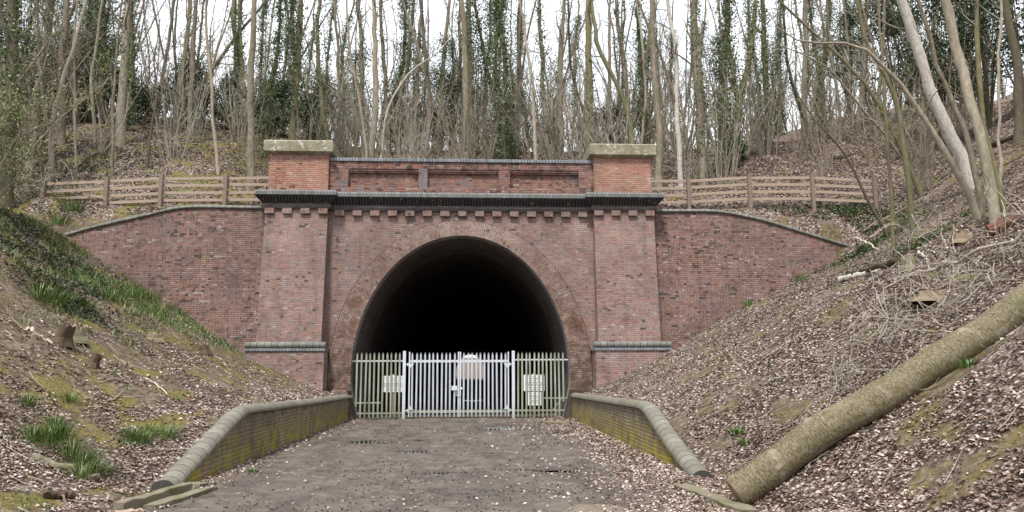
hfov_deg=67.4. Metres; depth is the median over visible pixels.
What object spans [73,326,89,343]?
tree stump
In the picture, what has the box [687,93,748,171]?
understorey tree
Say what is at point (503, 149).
bare tree
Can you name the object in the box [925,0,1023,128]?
conifer tree
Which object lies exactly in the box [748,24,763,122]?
bare tree
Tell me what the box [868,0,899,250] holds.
bare tree
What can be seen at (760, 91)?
understorey tree
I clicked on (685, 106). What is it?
bare tree
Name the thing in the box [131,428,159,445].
grass tuft
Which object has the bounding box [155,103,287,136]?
brushwood pile
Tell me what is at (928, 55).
conifer tree
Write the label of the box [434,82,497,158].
understorey tree
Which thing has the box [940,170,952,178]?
fallen branch
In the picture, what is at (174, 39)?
bare tree
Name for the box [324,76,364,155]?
coppice shrub
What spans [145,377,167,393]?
fallen branch
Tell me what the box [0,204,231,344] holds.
grass
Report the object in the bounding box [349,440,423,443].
puddle
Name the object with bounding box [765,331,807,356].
fallen branch
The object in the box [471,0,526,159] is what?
bare tree
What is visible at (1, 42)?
bare tree
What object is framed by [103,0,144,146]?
bare tree
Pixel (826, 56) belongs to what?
bare tree
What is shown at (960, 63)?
bare tree
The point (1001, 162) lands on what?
bare tree
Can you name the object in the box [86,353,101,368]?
tree stump
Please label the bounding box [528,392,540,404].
notice board
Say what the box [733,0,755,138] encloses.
bare tree
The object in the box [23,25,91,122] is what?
holly bush
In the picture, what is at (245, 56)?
understorey tree
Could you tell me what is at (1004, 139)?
fallen branch
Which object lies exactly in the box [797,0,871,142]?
bare tree
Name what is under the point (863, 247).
ground ivy
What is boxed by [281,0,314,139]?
bare tree
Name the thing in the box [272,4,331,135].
bare tree
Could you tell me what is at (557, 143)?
understorey tree
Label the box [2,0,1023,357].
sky
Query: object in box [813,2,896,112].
understorey tree
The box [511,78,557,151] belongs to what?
understorey tree
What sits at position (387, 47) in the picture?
bare tree
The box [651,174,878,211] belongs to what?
post and rail fence
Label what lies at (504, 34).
bare tree
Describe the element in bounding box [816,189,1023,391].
brushwood pile
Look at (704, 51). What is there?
bare tree
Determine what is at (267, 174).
grass
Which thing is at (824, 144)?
coppice shrub
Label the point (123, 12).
bare tree
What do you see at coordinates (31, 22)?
bare tree
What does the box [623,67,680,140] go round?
understorey tree
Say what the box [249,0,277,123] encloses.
bare tree
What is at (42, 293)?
grass tuft
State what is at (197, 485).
edging stone
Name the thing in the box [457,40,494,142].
ivy thicket
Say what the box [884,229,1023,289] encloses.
fallen branch
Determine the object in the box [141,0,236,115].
understorey tree
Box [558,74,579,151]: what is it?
understorey tree
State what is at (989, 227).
rotten wood
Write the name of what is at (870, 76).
understorey tree
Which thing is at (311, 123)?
coppice shrub
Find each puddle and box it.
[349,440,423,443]
[400,451,426,452]
[422,472,460,473]
[479,426,527,430]
[538,470,578,472]
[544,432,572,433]
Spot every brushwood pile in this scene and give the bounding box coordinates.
[71,92,186,128]
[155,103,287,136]
[730,252,1011,437]
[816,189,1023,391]
[820,179,1023,348]
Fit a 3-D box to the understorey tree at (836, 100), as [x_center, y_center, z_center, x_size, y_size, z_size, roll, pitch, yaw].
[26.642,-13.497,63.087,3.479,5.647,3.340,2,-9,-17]
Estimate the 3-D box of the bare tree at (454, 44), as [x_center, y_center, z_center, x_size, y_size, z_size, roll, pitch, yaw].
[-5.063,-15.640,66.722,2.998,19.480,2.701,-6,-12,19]
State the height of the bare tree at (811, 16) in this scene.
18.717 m
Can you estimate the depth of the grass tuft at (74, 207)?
28.71 m
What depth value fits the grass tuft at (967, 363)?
9.49 m
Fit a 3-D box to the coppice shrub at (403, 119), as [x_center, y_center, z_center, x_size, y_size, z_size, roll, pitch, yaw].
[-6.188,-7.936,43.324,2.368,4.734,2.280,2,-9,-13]
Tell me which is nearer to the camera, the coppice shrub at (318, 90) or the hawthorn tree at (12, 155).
the hawthorn tree at (12, 155)
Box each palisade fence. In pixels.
[352,352,402,417]
[515,352,567,416]
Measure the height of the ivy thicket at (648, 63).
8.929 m
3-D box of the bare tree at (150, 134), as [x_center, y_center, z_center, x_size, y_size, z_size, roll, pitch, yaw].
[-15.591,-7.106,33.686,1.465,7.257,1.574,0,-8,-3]
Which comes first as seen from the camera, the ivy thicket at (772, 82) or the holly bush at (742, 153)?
the holly bush at (742, 153)
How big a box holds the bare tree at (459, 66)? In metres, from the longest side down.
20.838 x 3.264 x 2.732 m
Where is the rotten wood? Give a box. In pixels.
[986,215,1019,235]
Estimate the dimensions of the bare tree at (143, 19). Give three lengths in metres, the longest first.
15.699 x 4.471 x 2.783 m
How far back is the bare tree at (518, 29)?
42.51 m
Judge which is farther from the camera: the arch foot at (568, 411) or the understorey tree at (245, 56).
the understorey tree at (245, 56)
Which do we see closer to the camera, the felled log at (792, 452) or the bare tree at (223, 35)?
the felled log at (792, 452)
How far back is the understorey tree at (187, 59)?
51.02 m
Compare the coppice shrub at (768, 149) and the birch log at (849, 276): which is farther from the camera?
the coppice shrub at (768, 149)
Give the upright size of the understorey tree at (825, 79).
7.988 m
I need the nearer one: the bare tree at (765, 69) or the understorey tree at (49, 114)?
the understorey tree at (49, 114)
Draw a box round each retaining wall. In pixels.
[150,394,352,491]
[571,393,712,479]
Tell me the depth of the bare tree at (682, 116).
42.56 m
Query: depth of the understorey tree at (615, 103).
50.15 m
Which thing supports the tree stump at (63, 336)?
on the ground at (932, 471)
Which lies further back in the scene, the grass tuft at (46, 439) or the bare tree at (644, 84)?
the bare tree at (644, 84)
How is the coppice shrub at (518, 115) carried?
on the ground at (932, 471)
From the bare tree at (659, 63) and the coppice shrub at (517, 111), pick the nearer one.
the coppice shrub at (517, 111)
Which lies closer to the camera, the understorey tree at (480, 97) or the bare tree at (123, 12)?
the understorey tree at (480, 97)
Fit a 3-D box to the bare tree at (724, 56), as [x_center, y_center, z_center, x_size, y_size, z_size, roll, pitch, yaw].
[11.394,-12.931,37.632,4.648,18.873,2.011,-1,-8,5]
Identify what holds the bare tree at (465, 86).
on the ground at (932, 471)
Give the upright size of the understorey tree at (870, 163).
6.619 m
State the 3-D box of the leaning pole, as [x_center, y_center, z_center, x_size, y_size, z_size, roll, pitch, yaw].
[14.188,-1.235,29.968,4.318,2.299,0.150,1,-9,-8]
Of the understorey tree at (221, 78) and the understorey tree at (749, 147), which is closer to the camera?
the understorey tree at (749, 147)
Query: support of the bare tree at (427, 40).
on the ground at (932, 471)
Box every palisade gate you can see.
[405,352,458,416]
[459,352,511,416]
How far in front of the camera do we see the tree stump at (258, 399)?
17.75 m
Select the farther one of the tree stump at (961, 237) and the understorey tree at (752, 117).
the understorey tree at (752, 117)
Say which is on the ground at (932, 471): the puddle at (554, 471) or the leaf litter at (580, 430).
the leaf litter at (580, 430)
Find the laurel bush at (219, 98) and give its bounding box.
[209,68,246,127]
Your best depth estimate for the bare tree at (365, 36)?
50.02 m
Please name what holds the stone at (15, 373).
on the ground at (932, 471)
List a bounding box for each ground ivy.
[0,207,162,347]
[15,137,187,203]
[749,155,1015,292]
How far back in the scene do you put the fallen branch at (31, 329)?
14.51 m
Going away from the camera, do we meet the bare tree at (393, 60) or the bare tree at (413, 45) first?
the bare tree at (413, 45)
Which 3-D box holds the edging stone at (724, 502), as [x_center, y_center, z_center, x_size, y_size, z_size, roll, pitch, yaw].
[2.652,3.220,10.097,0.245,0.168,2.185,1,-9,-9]
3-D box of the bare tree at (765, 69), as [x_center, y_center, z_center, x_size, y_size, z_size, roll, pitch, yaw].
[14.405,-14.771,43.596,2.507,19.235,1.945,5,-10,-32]
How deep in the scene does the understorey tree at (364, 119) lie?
42.91 m
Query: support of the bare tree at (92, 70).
on the ground at (932, 471)
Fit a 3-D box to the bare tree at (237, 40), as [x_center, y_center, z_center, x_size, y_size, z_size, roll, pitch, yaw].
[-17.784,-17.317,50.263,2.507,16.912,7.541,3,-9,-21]
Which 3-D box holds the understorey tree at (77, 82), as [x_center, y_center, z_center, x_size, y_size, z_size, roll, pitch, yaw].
[-21.038,-8.364,36.707,6.075,6.249,3.998,6,-10,-36]
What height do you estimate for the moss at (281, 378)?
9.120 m
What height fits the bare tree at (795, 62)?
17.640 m
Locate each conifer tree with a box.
[820,2,870,114]
[849,0,943,114]
[875,0,989,143]
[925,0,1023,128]
[927,0,1023,103]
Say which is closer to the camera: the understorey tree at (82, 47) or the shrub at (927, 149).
the shrub at (927, 149)
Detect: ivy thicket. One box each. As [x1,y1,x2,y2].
[0,0,76,125]
[46,0,123,85]
[332,41,382,146]
[391,34,442,149]
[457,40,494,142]
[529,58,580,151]
[630,29,667,133]
[693,29,747,132]
[748,37,798,135]
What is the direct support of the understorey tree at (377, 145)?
on the ground at (932, 471)
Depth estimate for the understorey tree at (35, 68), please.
38.82 m
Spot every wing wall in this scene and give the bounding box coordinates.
[64,205,264,352]
[654,209,849,350]
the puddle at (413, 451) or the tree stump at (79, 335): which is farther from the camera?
the puddle at (413, 451)
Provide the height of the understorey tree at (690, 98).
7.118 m
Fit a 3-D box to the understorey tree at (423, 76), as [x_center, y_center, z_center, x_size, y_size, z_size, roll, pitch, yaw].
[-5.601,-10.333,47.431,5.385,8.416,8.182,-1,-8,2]
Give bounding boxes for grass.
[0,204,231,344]
[0,225,304,501]
[27,142,934,217]
[170,288,799,389]
[670,209,1022,491]
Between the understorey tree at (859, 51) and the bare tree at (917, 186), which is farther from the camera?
the understorey tree at (859, 51)
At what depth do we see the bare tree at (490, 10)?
53.49 m
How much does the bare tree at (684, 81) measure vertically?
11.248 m
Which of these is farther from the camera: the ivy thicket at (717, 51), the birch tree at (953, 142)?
the ivy thicket at (717, 51)
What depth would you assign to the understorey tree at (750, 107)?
39.71 m
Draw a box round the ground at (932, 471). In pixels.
[0,93,1023,511]
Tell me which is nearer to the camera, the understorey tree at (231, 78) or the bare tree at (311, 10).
the understorey tree at (231, 78)
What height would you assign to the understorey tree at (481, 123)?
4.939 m
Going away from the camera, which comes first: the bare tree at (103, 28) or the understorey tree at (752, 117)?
the bare tree at (103, 28)
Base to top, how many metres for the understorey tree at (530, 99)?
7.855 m
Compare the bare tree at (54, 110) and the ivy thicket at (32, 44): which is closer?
the bare tree at (54, 110)
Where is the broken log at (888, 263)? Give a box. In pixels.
[858,258,900,271]
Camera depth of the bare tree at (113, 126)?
32.41 m
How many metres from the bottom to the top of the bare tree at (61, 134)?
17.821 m
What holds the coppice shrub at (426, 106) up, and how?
on the ground at (932, 471)
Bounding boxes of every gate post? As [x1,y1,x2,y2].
[402,351,405,418]
[512,351,514,417]
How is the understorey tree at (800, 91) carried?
on the ground at (932, 471)
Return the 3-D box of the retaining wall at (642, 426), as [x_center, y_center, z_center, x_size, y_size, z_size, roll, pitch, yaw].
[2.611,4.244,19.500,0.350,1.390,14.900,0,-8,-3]
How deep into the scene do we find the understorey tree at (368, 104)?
49.47 m
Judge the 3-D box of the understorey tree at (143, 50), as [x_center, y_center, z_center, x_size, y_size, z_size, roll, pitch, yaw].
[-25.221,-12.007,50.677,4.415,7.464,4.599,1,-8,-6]
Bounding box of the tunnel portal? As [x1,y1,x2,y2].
[244,140,671,418]
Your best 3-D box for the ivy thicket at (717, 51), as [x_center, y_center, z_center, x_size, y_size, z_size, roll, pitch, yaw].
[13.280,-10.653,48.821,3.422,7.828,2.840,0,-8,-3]
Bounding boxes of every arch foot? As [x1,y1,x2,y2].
[330,390,356,420]
[563,389,588,417]
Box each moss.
[1,148,1022,424]
[6,281,1016,510]
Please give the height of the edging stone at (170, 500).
0.145 m
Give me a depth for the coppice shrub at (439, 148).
36.33 m
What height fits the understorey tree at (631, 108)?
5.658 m
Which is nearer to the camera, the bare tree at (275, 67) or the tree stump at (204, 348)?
the tree stump at (204, 348)
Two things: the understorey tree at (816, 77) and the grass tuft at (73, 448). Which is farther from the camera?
the understorey tree at (816, 77)
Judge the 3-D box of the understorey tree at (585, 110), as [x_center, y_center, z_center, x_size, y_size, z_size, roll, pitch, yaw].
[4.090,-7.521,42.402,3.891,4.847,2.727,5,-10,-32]
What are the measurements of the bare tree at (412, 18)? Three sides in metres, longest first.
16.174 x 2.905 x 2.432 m
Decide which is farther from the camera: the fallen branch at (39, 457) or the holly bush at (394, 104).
the holly bush at (394, 104)
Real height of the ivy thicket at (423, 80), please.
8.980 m
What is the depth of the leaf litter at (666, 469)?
10.99 m
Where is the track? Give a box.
[143,413,760,511]
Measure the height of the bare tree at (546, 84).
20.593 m
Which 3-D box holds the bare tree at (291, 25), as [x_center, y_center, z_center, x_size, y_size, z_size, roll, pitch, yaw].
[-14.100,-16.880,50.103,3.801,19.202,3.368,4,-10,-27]
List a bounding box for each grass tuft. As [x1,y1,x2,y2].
[4,277,82,302]
[10,421,51,442]
[15,392,43,405]
[26,419,78,445]
[35,209,78,224]
[36,412,71,428]
[41,418,83,440]
[41,434,96,458]
[42,445,114,468]
[46,287,85,304]
[50,193,95,211]
[53,458,101,481]
[54,390,82,402]
[79,456,127,477]
[80,297,102,310]
[82,284,134,300]
[111,421,153,442]
[115,283,148,298]
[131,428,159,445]
[136,421,164,435]
[137,285,169,301]
[156,423,184,440]
[247,467,258,472]
[722,426,749,434]
[734,437,752,445]
[740,298,758,306]
[787,272,810,281]
[949,357,981,367]
[955,209,970,216]
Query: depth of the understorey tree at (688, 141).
38.73 m
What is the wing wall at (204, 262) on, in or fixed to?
on the ground at (932, 471)
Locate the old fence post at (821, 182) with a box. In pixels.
[819,166,824,207]
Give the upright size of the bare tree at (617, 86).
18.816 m
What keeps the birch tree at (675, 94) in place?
on the ground at (932, 471)
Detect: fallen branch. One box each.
[26,177,105,199]
[26,326,52,343]
[26,471,67,504]
[31,453,99,479]
[42,488,76,499]
[118,359,132,369]
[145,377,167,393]
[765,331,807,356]
[820,357,859,376]
[831,147,896,158]
[855,237,879,250]
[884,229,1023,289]
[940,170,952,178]
[990,134,1012,145]
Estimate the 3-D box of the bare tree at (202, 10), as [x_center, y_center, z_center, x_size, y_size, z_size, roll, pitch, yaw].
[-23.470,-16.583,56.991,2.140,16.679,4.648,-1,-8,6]
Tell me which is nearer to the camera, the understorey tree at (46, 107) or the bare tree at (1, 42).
the understorey tree at (46, 107)
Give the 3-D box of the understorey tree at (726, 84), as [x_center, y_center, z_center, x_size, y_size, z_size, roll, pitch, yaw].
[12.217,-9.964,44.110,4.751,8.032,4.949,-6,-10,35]
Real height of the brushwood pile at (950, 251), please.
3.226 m
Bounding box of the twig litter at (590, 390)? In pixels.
[0,192,1023,511]
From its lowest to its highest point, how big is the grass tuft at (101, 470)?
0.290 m
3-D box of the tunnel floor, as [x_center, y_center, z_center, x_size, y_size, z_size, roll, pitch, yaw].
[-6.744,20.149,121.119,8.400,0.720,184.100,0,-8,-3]
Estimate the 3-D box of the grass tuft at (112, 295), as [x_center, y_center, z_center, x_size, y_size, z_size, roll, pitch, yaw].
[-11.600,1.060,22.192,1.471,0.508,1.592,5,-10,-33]
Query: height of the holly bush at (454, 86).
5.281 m
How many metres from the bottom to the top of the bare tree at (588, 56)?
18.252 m
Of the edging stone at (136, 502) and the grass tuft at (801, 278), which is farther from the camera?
the grass tuft at (801, 278)
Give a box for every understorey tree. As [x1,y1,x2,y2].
[0,1,117,156]
[2,0,102,130]
[2,33,75,105]
[17,44,108,154]
[18,24,146,140]
[49,66,88,123]
[54,3,112,115]
[57,0,198,103]
[68,0,145,124]
[72,60,164,153]
[108,9,169,112]
[117,17,154,96]
[137,29,183,119]
[139,37,175,120]
[140,25,210,115]
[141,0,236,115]
[146,42,213,110]
[180,27,303,141]
[189,16,270,129]
[208,56,247,107]
[214,20,269,101]
[225,6,290,101]
[270,33,322,114]
[280,43,364,125]
[280,55,336,131]
[301,0,411,157]
[304,61,352,139]
[334,103,367,146]
[344,58,395,145]
[345,42,407,141]
[345,98,380,143]
[356,33,451,148]
[383,109,434,158]
[384,83,425,152]
[386,0,462,149]
[392,20,461,150]
[408,11,496,158]
[420,11,493,141]
[432,96,462,153]
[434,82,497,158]
[447,68,490,146]
[456,86,488,149]
[491,39,582,151]
[494,92,560,159]
[497,35,585,159]
[502,5,605,155]
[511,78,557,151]
[516,75,574,156]
[536,71,597,159]
[546,49,637,156]
[546,77,608,151]
[555,14,700,142]
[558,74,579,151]
[577,68,665,142]
[581,62,660,137]
[594,63,668,143]
[595,91,639,140]
[611,22,692,150]
[622,26,685,137]
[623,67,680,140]
[635,94,671,147]
[647,64,712,152]
[648,52,738,165]
[653,61,691,147]
[662,73,704,147]
[663,32,728,149]
[673,17,768,159]
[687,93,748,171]
[699,38,787,165]
[700,17,773,138]
[707,80,768,142]
[716,68,788,153]
[727,53,809,141]
[737,53,822,153]
[748,94,782,126]
[773,63,829,126]
[778,19,860,129]
[784,87,808,129]
[789,32,834,119]
[791,18,935,166]
[800,51,861,142]
[808,17,920,141]
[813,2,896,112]
[825,63,869,121]
[826,78,840,119]
[827,78,842,118]
[838,39,909,134]
[845,48,902,116]
[855,55,955,159]
[859,0,986,109]
[868,14,964,121]
[884,48,973,169]
[887,109,931,162]
[888,52,968,147]
[898,0,993,154]
[909,1,998,116]
[936,45,994,117]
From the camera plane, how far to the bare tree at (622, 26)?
51.25 m
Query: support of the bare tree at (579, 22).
on the ground at (932, 471)
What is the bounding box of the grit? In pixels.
[166,418,695,511]
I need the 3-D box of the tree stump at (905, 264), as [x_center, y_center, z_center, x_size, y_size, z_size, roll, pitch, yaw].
[8.052,0.142,15.519,0.420,0.362,0.440,0,-8,-3]
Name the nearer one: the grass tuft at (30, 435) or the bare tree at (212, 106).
the grass tuft at (30, 435)
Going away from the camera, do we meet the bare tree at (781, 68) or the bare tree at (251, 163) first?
the bare tree at (251, 163)
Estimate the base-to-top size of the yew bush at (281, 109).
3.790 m
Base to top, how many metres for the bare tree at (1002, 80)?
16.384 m
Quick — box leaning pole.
[841,197,922,241]
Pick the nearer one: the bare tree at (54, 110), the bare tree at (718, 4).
the bare tree at (54, 110)
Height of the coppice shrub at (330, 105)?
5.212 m
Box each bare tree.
[0,0,5,106]
[0,0,35,96]
[0,0,72,208]
[18,0,79,169]
[19,3,45,53]
[20,0,58,133]
[20,0,87,181]
[25,0,109,145]
[28,0,124,73]
[45,0,82,169]
[54,0,82,88]
[69,0,98,121]
[78,0,124,123]
[89,0,103,144]
[94,0,138,95]
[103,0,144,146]
[103,0,144,176]
[106,0,149,130]
[110,0,161,117]
[110,0,170,100]
[133,0,163,83]
[138,0,187,115]
[142,19,178,167]
[150,0,202,131]
[151,1,201,102]
[154,0,185,86]
[172,0,214,112]
[175,0,192,129]
[178,0,266,129]
[181,0,197,86]
[186,0,207,135]
[186,0,219,175]
[203,0,229,121]
[203,0,259,110]
[204,0,217,120]
[205,0,258,133]
[211,23,218,119]
[226,0,248,99]
[229,0,256,134]
[245,0,256,190]
[246,0,302,160]
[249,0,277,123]
[254,1,284,118]
[265,0,336,128]
[270,0,311,132]
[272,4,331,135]
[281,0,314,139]
[283,4,291,111]
[299,4,323,132]
[302,0,347,130]
[308,0,335,139]
[320,0,342,121]
[324,3,368,136]
[326,0,360,144]
[332,0,361,143]
[333,0,340,149]
[343,0,367,157]
[350,0,371,121]
[350,0,378,157]
[361,0,383,104]
[363,0,395,155]
[364,0,402,157]
[370,0,424,149]
[377,0,426,140]
[380,18,459,157]
[381,0,425,155]
[385,28,409,149]
[402,0,454,158]
[407,2,430,140]
[407,13,432,155]
[412,0,450,149]
[430,0,457,152]
[437,0,461,146]
[438,0,466,149]
[441,0,469,135]
[444,0,478,148]
[457,0,487,158]
[459,0,469,158]
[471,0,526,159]
[475,0,495,149]
[479,0,515,158]
[483,0,533,159]
[484,0,507,148]
[498,0,509,80]
[506,0,520,131]
[507,0,536,154]
[509,0,536,151]
[516,0,555,159]
[518,0,538,159]
[520,33,556,143]
[523,20,558,141]
[528,47,572,151]
[538,0,584,149]
[548,0,584,151]
[549,0,579,159]
[562,0,605,159]
[564,0,585,149]
[565,11,597,146]
[573,0,634,143]
[580,0,603,147]
[581,36,613,132]
[595,0,619,125]
[601,0,622,132]
[601,0,623,130]
[602,0,642,143]
[611,0,635,121]
[622,0,662,143]
[622,0,686,126]
[626,0,671,143]
[632,0,667,143]
[646,1,666,144]
[648,1,693,160]
[649,0,673,191]
[653,19,673,149]
[657,0,684,149]
[658,27,683,142]
[660,0,726,185]
[669,18,699,139]
[673,0,714,146]
[689,2,713,147]
[690,0,714,147]
[698,10,715,106]
[699,0,749,128]
[703,0,747,175]
[707,0,744,105]
[708,0,754,140]
[727,0,765,171]
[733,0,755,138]
[736,0,774,140]
[746,0,782,153]
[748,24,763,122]
[759,38,902,161]
[762,0,793,136]
[766,9,980,220]
[767,0,813,150]
[767,8,789,131]
[771,3,789,130]
[774,0,923,197]
[782,14,801,126]
[785,2,811,110]
[787,0,837,149]
[790,0,820,129]
[790,0,836,124]
[791,0,850,99]
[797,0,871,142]
[800,0,842,129]
[808,0,846,137]
[834,0,856,109]
[835,0,863,125]
[836,0,917,246]
[840,0,859,114]
[841,0,881,124]
[855,0,873,133]
[856,0,899,134]
[866,0,926,122]
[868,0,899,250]
[885,10,897,107]
[886,0,915,119]
[910,0,926,103]
[913,0,985,216]
[926,0,1000,222]
[946,6,983,102]
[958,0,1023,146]
[959,0,1006,216]
[979,0,1005,96]
[981,3,1006,116]
[986,0,1007,186]
[989,18,1000,100]
[995,53,1007,95]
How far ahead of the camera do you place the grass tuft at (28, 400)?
11.93 m
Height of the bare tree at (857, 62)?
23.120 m
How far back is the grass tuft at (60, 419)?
11.68 m
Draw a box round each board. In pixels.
[383,374,401,418]
[523,373,544,417]
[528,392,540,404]
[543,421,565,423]
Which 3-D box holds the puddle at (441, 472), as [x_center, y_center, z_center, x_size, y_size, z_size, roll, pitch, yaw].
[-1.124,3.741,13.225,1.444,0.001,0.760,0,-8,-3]
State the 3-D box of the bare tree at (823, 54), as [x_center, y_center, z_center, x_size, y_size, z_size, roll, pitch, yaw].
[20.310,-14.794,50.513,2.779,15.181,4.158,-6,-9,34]
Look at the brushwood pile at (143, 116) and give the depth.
40.33 m
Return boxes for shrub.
[49,36,115,123]
[128,33,175,124]
[133,29,238,158]
[176,53,219,141]
[216,72,286,174]
[219,48,265,141]
[286,67,343,139]
[296,62,314,136]
[299,51,351,137]
[302,48,363,150]
[313,59,372,157]
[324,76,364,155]
[339,99,387,158]
[346,55,443,158]
[366,91,427,157]
[387,81,423,152]
[388,47,461,153]
[395,86,454,158]
[432,67,482,158]
[442,55,506,162]
[474,66,523,155]
[474,72,515,158]
[480,72,530,160]
[492,74,536,153]
[524,99,573,159]
[530,59,633,159]
[531,66,573,158]
[555,61,635,146]
[561,106,598,160]
[574,78,604,142]
[582,79,649,143]
[593,69,637,135]
[609,62,673,164]
[661,102,722,183]
[686,50,762,184]
[741,60,788,155]
[769,53,830,163]
[786,75,832,138]
[794,71,854,173]
[896,100,947,193]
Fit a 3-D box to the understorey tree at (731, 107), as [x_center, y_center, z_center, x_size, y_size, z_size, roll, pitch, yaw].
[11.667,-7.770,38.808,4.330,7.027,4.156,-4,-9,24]
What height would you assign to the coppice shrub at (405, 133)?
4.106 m
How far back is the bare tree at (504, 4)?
41.76 m
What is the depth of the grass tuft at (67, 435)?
11.52 m
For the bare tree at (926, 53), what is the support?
on the ground at (932, 471)
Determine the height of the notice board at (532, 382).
1.726 m
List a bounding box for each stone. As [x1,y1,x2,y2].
[6,371,18,376]
[112,482,191,511]
[142,486,217,509]
[185,480,207,488]
[675,484,759,511]
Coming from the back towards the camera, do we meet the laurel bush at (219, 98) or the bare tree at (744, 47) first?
the bare tree at (744, 47)
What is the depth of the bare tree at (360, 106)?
35.19 m
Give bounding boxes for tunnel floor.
[374,379,549,414]
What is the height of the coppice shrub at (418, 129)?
5.528 m
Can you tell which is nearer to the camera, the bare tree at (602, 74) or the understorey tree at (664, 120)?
the understorey tree at (664, 120)
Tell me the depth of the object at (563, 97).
54.42 m
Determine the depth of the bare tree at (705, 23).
68.98 m
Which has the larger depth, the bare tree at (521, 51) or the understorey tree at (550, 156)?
the bare tree at (521, 51)
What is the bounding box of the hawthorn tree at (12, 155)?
[0,9,136,217]
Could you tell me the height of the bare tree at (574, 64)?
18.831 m
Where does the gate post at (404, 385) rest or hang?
on the track
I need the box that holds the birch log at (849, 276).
[838,269,880,281]
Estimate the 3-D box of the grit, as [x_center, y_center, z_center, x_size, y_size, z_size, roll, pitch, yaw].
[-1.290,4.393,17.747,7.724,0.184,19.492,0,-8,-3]
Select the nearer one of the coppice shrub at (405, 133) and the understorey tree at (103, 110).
the coppice shrub at (405, 133)
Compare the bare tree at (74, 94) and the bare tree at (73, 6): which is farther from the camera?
the bare tree at (73, 6)
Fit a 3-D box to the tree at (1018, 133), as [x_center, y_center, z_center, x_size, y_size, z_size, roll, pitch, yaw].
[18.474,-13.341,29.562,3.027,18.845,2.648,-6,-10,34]
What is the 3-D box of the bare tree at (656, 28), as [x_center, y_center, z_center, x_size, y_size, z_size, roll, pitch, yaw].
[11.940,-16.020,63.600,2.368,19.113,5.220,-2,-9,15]
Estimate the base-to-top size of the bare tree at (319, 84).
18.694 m
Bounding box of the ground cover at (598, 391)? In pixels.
[8,183,1013,506]
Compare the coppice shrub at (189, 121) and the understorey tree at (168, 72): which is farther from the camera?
the understorey tree at (168, 72)
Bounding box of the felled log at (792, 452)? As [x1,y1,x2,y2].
[726,281,1023,504]
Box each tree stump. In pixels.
[53,323,75,347]
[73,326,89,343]
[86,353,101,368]
[146,331,165,342]
[199,343,212,355]
[256,393,261,403]
[897,254,916,272]
[910,289,947,302]
[951,231,973,244]
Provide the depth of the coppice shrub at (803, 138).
38.91 m
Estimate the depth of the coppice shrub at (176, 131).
34.79 m
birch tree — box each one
[632,0,683,186]
[868,0,980,189]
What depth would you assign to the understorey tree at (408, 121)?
42.75 m
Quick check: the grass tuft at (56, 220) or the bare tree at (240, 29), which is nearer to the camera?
the grass tuft at (56, 220)
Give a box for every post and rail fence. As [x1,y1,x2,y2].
[40,174,268,206]
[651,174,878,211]
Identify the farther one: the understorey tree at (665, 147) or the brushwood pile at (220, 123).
the understorey tree at (665, 147)
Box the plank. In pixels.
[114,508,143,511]
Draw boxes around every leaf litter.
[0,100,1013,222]
[0,140,1023,469]
[0,213,1023,511]
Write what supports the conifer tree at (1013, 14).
on the ground at (932, 471)
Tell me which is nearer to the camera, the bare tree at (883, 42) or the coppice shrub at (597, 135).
the coppice shrub at (597, 135)
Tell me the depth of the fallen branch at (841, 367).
12.96 m
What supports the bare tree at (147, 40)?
on the ground at (932, 471)
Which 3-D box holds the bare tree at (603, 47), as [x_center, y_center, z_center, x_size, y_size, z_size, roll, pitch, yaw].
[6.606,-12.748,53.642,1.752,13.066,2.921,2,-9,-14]
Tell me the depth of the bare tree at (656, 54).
56.73 m
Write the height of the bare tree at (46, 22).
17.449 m
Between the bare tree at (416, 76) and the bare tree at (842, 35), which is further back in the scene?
the bare tree at (842, 35)
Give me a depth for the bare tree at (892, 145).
33.19 m
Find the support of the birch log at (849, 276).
on the ground at (932, 471)
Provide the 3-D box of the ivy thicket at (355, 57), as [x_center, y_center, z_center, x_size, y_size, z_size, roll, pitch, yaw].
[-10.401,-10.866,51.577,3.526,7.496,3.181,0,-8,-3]
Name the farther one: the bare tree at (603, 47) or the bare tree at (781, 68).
the bare tree at (781, 68)
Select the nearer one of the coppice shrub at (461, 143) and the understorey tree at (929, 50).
the coppice shrub at (461, 143)
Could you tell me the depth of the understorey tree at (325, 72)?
61.23 m
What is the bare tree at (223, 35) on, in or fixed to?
on the ground at (932, 471)
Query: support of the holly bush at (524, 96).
on the ground at (932, 471)
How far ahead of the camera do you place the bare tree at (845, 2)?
58.33 m
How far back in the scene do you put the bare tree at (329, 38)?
62.08 m
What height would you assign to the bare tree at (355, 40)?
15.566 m
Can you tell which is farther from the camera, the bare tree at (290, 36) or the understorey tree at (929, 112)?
the bare tree at (290, 36)
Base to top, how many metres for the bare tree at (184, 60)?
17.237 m
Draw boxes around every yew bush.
[233,74,301,135]
[296,71,344,139]
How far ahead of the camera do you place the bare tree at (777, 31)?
74.83 m
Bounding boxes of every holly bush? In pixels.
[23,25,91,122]
[82,32,139,117]
[114,71,168,124]
[152,47,226,127]
[379,95,412,145]
[398,68,462,144]
[483,77,530,151]
[580,100,627,145]
[727,139,748,159]
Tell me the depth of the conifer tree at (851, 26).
55.88 m
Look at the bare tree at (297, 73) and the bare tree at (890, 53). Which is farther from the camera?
the bare tree at (890, 53)
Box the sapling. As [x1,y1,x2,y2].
[773,70,889,239]
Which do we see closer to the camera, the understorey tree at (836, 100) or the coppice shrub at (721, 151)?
the coppice shrub at (721, 151)
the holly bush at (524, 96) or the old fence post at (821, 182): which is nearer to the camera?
the old fence post at (821, 182)
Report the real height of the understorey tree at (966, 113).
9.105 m
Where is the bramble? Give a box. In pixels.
[0,150,113,196]
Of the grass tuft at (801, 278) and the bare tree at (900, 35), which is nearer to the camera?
the grass tuft at (801, 278)

